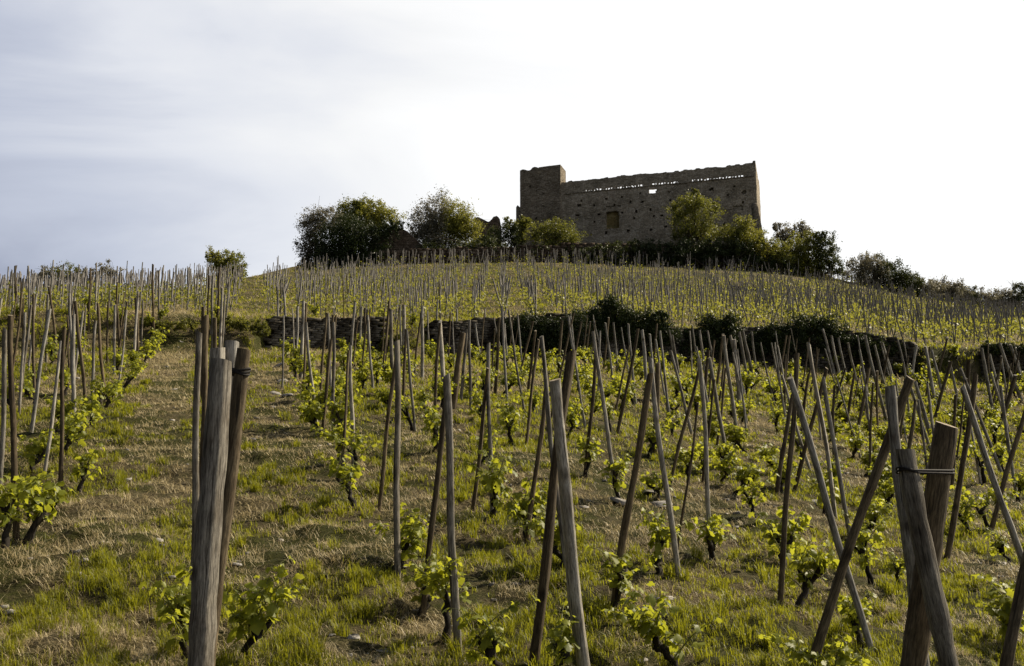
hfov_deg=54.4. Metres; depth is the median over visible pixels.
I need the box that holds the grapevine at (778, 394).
[774,393,814,418]
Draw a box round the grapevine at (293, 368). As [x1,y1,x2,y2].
[286,351,316,377]
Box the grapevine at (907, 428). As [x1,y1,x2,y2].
[899,419,910,439]
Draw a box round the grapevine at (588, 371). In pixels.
[574,363,592,388]
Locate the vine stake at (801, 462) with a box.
[792,367,827,491]
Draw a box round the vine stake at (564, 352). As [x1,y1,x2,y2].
[551,313,574,417]
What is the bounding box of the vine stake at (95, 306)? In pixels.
[94,262,96,313]
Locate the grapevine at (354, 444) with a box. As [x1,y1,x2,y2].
[315,429,379,464]
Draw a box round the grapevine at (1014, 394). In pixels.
[1004,380,1022,397]
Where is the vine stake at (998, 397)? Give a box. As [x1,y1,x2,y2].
[990,373,1012,443]
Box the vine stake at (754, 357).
[751,332,756,372]
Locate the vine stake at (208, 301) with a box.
[207,274,209,339]
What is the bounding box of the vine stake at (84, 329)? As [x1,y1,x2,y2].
[82,307,85,352]
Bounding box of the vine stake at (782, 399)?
[775,354,785,423]
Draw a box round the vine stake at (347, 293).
[346,273,348,317]
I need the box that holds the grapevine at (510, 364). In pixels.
[506,362,529,381]
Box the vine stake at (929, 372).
[924,346,936,405]
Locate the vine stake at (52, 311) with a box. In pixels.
[48,286,57,360]
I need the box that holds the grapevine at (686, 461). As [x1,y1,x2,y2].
[665,443,703,485]
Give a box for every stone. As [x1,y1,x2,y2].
[282,393,292,396]
[609,497,625,504]
[651,501,672,506]
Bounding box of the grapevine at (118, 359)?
[106,347,128,374]
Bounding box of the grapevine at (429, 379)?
[427,370,450,401]
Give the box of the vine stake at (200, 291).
[198,274,200,309]
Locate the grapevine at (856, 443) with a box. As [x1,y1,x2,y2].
[844,428,876,458]
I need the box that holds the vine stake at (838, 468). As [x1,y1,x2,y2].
[821,376,850,534]
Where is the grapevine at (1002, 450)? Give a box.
[988,440,1013,472]
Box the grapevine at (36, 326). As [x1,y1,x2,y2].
[25,319,39,339]
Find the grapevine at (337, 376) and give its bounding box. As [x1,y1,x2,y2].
[335,367,355,395]
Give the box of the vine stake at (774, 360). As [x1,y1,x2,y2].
[771,342,778,383]
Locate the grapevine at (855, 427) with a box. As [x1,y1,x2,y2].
[842,421,862,448]
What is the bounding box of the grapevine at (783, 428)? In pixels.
[774,414,798,440]
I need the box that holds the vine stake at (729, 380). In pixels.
[722,335,741,451]
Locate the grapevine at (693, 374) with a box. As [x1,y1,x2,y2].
[685,369,703,385]
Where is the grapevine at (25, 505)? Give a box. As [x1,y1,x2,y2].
[19,472,49,518]
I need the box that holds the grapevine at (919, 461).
[889,453,928,475]
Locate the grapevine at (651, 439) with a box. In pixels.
[635,418,675,456]
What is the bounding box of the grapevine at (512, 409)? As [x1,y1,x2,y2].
[494,393,529,420]
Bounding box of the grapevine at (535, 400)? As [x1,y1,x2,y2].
[521,387,542,412]
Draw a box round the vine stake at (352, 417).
[348,345,354,465]
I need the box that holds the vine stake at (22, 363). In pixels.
[18,312,25,413]
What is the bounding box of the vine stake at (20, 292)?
[20,277,21,326]
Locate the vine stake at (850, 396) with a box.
[845,373,855,423]
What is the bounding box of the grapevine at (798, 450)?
[781,421,804,456]
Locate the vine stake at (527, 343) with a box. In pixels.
[520,321,533,370]
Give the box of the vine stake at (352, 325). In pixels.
[350,301,355,350]
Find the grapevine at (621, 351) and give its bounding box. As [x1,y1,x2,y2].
[620,349,638,367]
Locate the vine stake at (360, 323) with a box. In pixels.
[359,306,362,348]
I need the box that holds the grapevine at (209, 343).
[208,335,218,348]
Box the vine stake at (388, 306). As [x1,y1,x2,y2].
[385,301,389,361]
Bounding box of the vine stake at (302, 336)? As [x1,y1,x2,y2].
[299,300,304,378]
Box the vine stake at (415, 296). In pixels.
[414,281,415,323]
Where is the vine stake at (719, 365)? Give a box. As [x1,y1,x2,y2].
[716,334,723,383]
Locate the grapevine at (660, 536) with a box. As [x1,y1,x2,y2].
[636,503,697,575]
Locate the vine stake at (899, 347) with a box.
[897,339,906,374]
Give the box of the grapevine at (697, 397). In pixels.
[689,389,708,410]
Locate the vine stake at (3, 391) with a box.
[0,327,6,491]
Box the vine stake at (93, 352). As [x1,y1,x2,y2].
[91,320,96,400]
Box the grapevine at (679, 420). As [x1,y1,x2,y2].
[665,410,684,436]
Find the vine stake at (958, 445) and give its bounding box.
[956,378,967,459]
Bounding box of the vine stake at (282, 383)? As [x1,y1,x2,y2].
[281,315,284,387]
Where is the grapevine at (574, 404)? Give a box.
[568,393,595,429]
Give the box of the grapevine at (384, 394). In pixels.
[374,386,394,408]
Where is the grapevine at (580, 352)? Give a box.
[571,346,593,363]
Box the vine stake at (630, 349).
[627,323,636,404]
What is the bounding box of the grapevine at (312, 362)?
[295,353,315,378]
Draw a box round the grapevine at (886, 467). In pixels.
[866,456,891,491]
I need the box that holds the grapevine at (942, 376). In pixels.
[936,369,957,388]
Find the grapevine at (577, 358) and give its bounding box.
[560,356,581,369]
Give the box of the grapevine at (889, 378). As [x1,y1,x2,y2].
[886,374,895,383]
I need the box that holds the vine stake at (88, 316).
[87,268,90,329]
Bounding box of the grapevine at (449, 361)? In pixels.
[446,353,455,369]
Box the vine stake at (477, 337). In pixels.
[474,323,479,354]
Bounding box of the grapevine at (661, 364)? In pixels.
[655,355,667,371]
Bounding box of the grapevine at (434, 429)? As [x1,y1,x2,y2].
[419,400,441,451]
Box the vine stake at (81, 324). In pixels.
[71,310,83,413]
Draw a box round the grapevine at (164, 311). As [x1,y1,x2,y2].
[156,303,168,321]
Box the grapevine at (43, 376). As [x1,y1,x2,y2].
[18,366,47,387]
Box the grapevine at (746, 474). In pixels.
[730,457,764,495]
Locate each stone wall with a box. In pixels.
[263,316,386,351]
[424,313,917,374]
[977,346,1023,379]
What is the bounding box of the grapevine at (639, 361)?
[626,356,647,377]
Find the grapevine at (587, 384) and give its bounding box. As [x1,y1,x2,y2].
[579,372,596,399]
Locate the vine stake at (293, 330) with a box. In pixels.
[292,308,294,357]
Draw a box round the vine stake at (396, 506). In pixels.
[393,340,400,578]
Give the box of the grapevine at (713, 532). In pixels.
[696,514,736,562]
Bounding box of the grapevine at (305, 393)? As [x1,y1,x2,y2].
[292,382,344,410]
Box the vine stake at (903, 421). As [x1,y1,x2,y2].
[895,380,907,443]
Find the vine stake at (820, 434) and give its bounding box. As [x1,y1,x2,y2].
[817,410,821,440]
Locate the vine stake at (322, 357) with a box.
[319,312,327,390]
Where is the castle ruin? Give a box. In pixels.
[516,161,763,244]
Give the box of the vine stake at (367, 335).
[366,309,369,355]
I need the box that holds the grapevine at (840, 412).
[834,406,850,422]
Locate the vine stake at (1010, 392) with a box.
[992,375,1017,440]
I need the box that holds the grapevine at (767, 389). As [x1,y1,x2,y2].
[761,378,776,395]
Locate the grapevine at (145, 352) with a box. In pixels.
[139,336,155,362]
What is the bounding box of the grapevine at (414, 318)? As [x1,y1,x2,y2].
[406,311,418,327]
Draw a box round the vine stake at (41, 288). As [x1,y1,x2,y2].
[39,267,43,308]
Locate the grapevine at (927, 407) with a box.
[922,397,937,413]
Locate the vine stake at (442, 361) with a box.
[438,320,444,385]
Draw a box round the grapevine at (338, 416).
[322,388,362,434]
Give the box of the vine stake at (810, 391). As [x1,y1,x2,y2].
[809,349,819,394]
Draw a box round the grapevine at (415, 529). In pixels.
[369,502,429,570]
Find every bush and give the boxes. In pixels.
[30,259,88,290]
[72,258,125,287]
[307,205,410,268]
[476,218,530,247]
[520,216,587,245]
[714,214,768,262]
[746,237,800,273]
[771,218,814,244]
[779,228,845,277]
[840,249,923,293]
[895,271,947,299]
[928,274,974,301]
[948,284,1003,306]
[981,280,1023,311]
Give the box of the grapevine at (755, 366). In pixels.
[742,361,758,374]
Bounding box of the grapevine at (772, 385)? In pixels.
[759,376,782,403]
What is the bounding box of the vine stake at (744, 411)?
[736,349,747,436]
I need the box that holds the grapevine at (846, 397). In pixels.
[837,391,849,404]
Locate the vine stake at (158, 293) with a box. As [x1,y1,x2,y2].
[158,270,159,320]
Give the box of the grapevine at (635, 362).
[628,356,640,368]
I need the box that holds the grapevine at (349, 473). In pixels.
[318,451,364,506]
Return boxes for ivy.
[492,303,595,357]
[566,237,688,266]
[572,293,685,359]
[661,232,795,273]
[666,325,712,356]
[688,309,751,362]
[744,306,853,363]
[841,333,907,372]
[979,339,1023,379]
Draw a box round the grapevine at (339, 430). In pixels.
[312,420,353,463]
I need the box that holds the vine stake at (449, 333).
[447,312,450,365]
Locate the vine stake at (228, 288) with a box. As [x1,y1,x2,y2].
[224,282,229,333]
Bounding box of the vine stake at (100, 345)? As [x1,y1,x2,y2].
[96,303,106,402]
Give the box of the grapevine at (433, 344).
[427,339,450,359]
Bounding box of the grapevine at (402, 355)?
[400,345,411,366]
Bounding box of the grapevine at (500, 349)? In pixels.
[492,344,505,358]
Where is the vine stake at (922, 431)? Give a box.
[917,399,927,468]
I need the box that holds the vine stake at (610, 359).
[604,322,614,389]
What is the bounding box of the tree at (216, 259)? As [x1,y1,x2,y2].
[204,246,248,280]
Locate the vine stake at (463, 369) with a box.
[459,329,467,401]
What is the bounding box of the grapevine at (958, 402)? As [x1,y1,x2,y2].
[948,395,962,410]
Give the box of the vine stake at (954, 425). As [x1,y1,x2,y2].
[950,394,956,485]
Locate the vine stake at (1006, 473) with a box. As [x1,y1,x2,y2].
[989,409,1023,530]
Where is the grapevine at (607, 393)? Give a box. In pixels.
[596,382,614,400]
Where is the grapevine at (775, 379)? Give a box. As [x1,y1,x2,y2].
[773,377,786,392]
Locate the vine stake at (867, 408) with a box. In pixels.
[865,384,869,428]
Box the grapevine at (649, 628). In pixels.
[601,581,721,665]
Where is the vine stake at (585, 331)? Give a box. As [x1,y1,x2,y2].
[582,314,587,360]
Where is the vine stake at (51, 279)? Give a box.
[49,260,53,308]
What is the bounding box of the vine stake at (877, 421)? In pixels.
[876,370,878,439]
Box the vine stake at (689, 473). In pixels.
[677,402,698,550]
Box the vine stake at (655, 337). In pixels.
[653,323,657,364]
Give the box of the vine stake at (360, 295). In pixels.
[359,278,360,312]
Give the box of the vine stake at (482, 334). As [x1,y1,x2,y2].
[479,313,484,364]
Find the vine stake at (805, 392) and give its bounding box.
[800,374,809,433]
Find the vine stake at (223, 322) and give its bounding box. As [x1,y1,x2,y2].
[221,294,225,346]
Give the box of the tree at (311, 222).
[292,197,342,265]
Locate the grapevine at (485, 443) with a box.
[469,426,501,466]
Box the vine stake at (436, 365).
[433,321,440,417]
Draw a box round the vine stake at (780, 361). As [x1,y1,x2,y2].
[777,346,791,414]
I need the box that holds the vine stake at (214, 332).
[213,318,216,347]
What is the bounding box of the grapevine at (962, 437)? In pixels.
[957,430,984,458]
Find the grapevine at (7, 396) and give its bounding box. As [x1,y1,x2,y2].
[0,381,24,404]
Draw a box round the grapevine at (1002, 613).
[971,574,1023,648]
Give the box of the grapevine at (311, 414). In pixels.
[292,396,324,432]
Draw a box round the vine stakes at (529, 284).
[0,245,1023,344]
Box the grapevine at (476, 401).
[467,390,486,416]
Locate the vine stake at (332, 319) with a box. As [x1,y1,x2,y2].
[327,315,333,407]
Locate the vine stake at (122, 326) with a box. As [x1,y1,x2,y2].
[118,302,127,353]
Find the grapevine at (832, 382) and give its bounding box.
[828,377,845,391]
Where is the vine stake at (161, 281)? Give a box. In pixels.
[157,265,163,308]
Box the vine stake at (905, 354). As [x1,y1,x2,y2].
[902,337,909,375]
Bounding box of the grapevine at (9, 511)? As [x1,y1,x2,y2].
[0,471,53,548]
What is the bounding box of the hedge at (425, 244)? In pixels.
[415,232,576,258]
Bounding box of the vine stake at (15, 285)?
[14,265,17,320]
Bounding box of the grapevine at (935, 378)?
[920,367,942,383]
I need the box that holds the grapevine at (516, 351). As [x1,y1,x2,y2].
[507,346,521,362]
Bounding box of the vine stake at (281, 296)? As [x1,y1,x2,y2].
[280,276,281,314]
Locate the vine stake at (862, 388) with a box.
[859,366,866,416]
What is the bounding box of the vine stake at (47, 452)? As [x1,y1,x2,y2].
[43,341,61,473]
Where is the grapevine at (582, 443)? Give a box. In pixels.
[573,433,603,477]
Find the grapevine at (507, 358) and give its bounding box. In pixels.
[490,349,517,369]
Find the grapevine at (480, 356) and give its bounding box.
[472,350,491,364]
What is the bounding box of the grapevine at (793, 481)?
[753,453,801,493]
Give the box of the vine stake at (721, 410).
[715,367,725,448]
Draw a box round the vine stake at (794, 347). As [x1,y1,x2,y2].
[790,328,801,374]
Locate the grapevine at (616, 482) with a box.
[597,452,632,503]
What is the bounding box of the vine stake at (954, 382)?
[948,361,961,409]
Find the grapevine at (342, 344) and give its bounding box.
[336,337,346,349]
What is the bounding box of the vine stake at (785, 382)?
[784,354,785,410]
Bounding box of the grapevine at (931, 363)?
[919,356,937,371]
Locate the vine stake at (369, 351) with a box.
[367,315,373,387]
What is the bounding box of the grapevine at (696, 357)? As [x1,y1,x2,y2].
[694,348,706,361]
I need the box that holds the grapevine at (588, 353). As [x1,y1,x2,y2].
[583,346,593,363]
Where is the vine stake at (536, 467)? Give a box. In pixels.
[524,373,548,544]
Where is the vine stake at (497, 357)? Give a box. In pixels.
[493,317,499,393]
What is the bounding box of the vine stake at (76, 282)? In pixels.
[73,265,79,299]
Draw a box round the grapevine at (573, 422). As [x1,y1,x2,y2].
[566,401,584,437]
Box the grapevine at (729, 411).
[724,398,745,417]
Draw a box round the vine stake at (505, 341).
[504,323,507,368]
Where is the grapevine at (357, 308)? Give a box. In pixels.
[350,300,366,317]
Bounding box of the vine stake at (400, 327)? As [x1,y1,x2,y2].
[399,304,401,353]
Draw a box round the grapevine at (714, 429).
[697,417,727,441]
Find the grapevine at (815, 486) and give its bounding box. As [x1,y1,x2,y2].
[806,468,839,516]
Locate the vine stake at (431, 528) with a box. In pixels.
[420,402,444,618]
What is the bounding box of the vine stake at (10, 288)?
[8,270,12,306]
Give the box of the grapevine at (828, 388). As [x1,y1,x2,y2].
[811,384,831,403]
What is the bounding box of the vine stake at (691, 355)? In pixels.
[689,331,692,383]
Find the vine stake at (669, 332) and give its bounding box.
[668,329,674,359]
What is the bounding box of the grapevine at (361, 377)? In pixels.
[353,360,380,389]
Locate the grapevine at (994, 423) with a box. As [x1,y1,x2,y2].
[981,415,1003,446]
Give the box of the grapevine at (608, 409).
[594,397,616,432]
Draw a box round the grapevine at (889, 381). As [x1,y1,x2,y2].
[886,379,903,385]
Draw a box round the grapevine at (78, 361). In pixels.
[57,345,91,370]
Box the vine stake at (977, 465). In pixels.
[967,411,981,483]
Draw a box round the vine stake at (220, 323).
[218,287,222,347]
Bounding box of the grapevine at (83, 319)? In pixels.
[78,310,95,328]
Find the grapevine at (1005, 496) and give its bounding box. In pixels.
[981,479,1019,515]
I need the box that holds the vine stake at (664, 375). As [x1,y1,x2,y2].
[659,331,671,432]
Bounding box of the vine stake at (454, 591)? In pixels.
[443,373,461,650]
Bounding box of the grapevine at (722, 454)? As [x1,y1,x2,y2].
[710,441,734,459]
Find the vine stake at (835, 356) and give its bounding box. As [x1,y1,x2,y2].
[830,335,844,391]
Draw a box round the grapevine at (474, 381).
[459,372,479,391]
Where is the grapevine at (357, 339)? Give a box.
[353,332,366,348]
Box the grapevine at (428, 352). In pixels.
[418,342,435,358]
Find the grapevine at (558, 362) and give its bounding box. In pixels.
[554,350,563,372]
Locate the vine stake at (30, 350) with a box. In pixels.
[27,293,36,376]
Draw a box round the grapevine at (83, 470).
[71,442,104,491]
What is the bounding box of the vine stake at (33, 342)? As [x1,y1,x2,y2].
[31,294,35,395]
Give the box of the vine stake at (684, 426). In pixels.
[669,370,698,490]
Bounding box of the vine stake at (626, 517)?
[611,373,653,607]
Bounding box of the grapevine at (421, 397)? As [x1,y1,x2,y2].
[408,381,442,410]
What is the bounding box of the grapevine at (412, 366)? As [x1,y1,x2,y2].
[401,355,417,377]
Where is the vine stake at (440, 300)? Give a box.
[440,279,440,319]
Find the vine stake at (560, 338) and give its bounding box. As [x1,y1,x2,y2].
[557,320,562,372]
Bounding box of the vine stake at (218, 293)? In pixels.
[217,267,220,317]
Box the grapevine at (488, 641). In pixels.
[442,595,539,665]
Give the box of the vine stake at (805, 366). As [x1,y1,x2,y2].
[802,338,809,386]
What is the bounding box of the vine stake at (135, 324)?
[133,291,138,350]
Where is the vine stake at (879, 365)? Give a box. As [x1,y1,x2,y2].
[874,345,885,387]
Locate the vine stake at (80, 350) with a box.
[74,301,87,425]
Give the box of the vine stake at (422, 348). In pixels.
[420,306,423,378]
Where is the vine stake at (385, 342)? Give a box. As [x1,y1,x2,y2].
[382,314,388,377]
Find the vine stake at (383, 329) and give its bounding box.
[381,308,384,353]
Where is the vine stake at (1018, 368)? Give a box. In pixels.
[1009,344,1021,381]
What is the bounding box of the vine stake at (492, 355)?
[490,329,494,390]
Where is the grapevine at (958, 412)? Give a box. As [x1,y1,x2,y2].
[946,405,963,423]
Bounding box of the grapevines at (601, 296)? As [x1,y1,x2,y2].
[0,254,1023,340]
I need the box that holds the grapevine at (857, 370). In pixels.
[851,361,864,377]
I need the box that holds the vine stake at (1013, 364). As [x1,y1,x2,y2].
[1010,349,1014,384]
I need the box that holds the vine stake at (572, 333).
[569,316,574,349]
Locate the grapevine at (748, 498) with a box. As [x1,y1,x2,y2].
[736,473,779,517]
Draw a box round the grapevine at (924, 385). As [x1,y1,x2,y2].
[917,378,937,398]
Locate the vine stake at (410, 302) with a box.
[410,286,410,324]
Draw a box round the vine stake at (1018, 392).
[998,343,1023,402]
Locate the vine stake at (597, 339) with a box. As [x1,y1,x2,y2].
[593,318,602,364]
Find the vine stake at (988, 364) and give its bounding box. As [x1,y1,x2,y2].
[987,344,990,388]
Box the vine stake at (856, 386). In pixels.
[852,361,860,407]
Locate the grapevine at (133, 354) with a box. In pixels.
[124,349,144,362]
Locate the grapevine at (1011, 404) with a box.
[997,398,1019,416]
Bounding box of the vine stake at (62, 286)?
[60,264,63,308]
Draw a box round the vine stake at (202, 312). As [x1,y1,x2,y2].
[200,307,204,399]
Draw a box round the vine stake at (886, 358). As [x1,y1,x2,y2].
[880,345,889,388]
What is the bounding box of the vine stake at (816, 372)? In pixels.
[814,347,816,401]
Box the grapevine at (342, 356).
[336,346,352,372]
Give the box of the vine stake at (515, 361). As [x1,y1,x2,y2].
[507,310,524,408]
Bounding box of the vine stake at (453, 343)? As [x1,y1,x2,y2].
[452,317,454,369]
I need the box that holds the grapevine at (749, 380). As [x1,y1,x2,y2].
[741,368,756,392]
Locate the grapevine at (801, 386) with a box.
[793,375,811,390]
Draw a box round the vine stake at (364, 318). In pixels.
[364,308,365,332]
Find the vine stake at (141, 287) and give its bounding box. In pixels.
[139,262,142,310]
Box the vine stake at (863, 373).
[859,349,872,416]
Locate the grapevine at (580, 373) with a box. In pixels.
[563,361,592,391]
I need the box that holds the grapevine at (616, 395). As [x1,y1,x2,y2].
[613,381,633,405]
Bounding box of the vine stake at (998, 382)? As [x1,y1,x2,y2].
[993,357,1002,403]
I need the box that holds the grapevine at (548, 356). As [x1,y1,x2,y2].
[539,348,557,367]
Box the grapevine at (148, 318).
[144,311,158,335]
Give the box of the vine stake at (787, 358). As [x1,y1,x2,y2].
[783,335,790,395]
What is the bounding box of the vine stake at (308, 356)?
[305,322,317,421]
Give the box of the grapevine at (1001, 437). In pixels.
[993,426,1014,447]
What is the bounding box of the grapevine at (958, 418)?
[937,410,978,435]
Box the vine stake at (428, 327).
[427,311,429,357]
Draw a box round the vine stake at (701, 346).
[699,330,704,370]
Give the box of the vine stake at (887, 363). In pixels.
[882,342,892,382]
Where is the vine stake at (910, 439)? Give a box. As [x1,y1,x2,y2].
[907,399,916,448]
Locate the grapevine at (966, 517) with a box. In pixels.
[947,489,993,534]
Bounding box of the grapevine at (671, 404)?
[660,390,691,423]
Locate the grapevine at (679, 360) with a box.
[676,354,685,368]
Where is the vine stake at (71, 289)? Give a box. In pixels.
[70,273,72,307]
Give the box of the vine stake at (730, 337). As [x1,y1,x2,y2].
[729,335,744,395]
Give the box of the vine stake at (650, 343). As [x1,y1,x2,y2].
[649,334,659,412]
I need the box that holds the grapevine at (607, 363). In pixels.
[603,353,617,372]
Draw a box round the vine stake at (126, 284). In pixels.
[124,261,127,309]
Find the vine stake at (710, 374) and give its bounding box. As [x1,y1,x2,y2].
[706,340,714,415]
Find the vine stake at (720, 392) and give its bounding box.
[718,338,727,401]
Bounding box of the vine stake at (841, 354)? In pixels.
[837,337,846,383]
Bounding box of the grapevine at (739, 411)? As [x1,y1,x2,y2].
[730,397,760,423]
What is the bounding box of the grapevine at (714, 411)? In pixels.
[702,402,730,425]
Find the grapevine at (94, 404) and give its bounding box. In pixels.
[80,390,107,426]
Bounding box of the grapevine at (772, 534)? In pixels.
[748,505,812,568]
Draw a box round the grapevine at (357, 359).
[354,352,368,367]
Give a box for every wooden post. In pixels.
[187,358,231,665]
[209,347,224,367]
[214,348,250,665]
[224,340,238,417]
[885,385,929,665]
[895,449,958,665]
[900,421,957,665]
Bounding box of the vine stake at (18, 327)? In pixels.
[13,292,22,371]
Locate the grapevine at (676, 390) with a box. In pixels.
[666,373,686,399]
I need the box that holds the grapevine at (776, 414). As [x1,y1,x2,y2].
[767,406,787,432]
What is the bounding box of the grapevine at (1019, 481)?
[1008,472,1023,501]
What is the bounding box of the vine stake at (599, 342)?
[597,331,600,394]
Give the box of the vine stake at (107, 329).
[106,301,108,361]
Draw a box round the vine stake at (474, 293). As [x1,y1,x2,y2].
[474,273,474,317]
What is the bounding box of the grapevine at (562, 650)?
[545,600,579,665]
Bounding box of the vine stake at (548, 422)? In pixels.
[539,335,564,564]
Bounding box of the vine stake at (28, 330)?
[17,305,31,405]
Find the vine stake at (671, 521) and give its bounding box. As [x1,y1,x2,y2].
[647,356,680,576]
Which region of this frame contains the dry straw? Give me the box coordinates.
[0,262,1023,665]
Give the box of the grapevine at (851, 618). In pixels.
[835,589,876,650]
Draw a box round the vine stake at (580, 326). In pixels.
[575,321,581,350]
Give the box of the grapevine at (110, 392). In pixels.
[91,380,124,407]
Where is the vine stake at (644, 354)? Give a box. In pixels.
[640,329,646,383]
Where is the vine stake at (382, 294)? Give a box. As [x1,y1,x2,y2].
[378,277,384,316]
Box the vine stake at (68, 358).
[66,315,69,372]
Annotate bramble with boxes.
[134,317,199,337]
[209,315,270,339]
[377,333,418,351]
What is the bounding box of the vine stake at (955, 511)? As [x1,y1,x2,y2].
[944,373,977,560]
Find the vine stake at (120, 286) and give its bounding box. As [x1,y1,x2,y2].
[118,267,120,308]
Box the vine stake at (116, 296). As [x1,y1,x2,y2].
[116,281,117,327]
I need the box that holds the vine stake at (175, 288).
[173,264,176,310]
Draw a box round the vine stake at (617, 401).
[613,345,629,414]
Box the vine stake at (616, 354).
[612,322,617,371]
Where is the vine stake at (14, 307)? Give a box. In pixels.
[13,291,17,325]
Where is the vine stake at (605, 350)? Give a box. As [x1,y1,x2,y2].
[603,317,609,370]
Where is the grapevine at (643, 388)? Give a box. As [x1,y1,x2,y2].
[636,381,651,401]
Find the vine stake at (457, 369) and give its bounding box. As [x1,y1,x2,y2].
[451,332,465,408]
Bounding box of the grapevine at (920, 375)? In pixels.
[909,366,932,388]
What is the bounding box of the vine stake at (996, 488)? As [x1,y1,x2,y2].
[960,384,1022,562]
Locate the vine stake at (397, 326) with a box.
[396,308,398,340]
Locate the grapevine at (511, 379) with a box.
[498,368,521,393]
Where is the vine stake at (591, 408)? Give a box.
[583,351,597,471]
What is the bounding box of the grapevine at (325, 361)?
[323,352,336,367]
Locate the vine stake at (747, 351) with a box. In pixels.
[742,330,752,372]
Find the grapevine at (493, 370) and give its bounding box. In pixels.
[490,366,494,386]
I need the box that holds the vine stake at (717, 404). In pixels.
[708,357,726,446]
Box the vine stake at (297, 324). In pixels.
[295,306,298,362]
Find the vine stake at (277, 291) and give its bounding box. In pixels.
[276,286,278,329]
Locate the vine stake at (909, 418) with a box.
[902,361,910,426]
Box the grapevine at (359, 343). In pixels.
[356,338,366,352]
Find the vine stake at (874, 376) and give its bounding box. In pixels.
[864,335,886,418]
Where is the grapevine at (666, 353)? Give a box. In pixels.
[656,348,667,358]
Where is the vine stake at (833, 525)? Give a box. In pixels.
[787,376,875,655]
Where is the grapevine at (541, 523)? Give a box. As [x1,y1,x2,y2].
[520,498,582,568]
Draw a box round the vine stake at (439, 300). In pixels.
[439,281,439,318]
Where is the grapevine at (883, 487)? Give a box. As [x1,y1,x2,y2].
[875,477,894,507]
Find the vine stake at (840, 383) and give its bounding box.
[831,368,845,415]
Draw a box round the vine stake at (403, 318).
[402,304,406,354]
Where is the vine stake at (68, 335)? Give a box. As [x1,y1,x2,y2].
[64,301,73,366]
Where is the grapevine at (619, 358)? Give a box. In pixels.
[612,353,624,371]
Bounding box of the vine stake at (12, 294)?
[11,273,13,314]
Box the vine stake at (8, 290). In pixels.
[6,272,10,307]
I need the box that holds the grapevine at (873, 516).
[841,495,893,530]
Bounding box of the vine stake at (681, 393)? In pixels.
[669,350,692,433]
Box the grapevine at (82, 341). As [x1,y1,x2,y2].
[69,335,87,349]
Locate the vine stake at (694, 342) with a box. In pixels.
[691,325,697,367]
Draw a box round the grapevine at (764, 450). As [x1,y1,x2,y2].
[754,440,786,476]
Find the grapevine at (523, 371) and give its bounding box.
[508,364,528,388]
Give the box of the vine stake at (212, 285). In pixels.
[210,272,213,333]
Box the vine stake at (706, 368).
[701,349,709,410]
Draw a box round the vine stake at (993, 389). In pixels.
[983,365,1001,419]
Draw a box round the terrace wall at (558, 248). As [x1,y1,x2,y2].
[379,242,811,276]
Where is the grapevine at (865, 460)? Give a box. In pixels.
[859,448,878,476]
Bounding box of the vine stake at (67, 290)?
[66,274,67,308]
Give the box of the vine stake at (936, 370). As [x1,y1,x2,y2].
[930,349,941,389]
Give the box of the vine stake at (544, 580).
[528,350,576,665]
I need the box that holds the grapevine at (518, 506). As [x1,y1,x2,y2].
[494,477,547,545]
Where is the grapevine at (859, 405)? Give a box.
[851,393,873,415]
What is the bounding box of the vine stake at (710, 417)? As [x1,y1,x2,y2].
[701,379,714,483]
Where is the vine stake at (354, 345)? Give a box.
[352,320,358,372]
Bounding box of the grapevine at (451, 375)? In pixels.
[438,369,460,384]
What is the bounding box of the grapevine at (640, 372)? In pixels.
[634,363,648,382]
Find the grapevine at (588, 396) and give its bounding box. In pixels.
[586,388,609,414]
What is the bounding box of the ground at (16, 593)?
[0,247,1023,665]
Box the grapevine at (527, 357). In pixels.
[522,352,530,363]
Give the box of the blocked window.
[607,212,618,228]
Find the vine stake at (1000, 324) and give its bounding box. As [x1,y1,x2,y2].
[999,308,1002,342]
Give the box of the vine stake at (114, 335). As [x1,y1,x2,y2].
[113,304,115,375]
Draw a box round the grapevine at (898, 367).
[892,363,902,376]
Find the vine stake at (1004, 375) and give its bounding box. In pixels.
[1000,356,1007,394]
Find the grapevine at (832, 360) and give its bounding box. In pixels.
[820,355,840,371]
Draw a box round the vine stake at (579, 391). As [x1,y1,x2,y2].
[568,317,586,430]
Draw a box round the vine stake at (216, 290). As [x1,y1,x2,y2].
[215,274,217,303]
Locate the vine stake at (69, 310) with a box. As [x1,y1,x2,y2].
[68,293,71,378]
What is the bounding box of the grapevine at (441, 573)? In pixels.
[404,553,471,643]
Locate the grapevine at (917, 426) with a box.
[910,417,926,436]
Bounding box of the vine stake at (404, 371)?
[402,328,406,404]
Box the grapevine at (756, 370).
[746,361,765,375]
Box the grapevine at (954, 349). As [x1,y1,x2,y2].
[947,341,959,359]
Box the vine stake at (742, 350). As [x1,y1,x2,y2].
[738,331,749,388]
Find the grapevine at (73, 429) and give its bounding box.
[53,413,91,451]
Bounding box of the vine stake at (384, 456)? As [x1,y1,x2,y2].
[377,359,394,510]
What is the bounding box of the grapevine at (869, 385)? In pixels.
[848,383,875,399]
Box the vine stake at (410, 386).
[406,330,415,431]
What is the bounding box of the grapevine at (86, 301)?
[80,292,97,309]
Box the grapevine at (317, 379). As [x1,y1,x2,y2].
[290,367,325,400]
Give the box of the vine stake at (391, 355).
[389,308,393,384]
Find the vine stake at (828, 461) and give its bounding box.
[806,342,837,520]
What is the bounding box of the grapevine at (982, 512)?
[950,485,994,529]
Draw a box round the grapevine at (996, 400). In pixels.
[983,391,1003,404]
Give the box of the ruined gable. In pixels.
[368,229,421,252]
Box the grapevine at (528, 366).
[518,359,539,377]
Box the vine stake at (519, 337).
[517,313,521,360]
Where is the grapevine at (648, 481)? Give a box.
[639,471,680,499]
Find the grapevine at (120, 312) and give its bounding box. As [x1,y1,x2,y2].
[109,305,133,327]

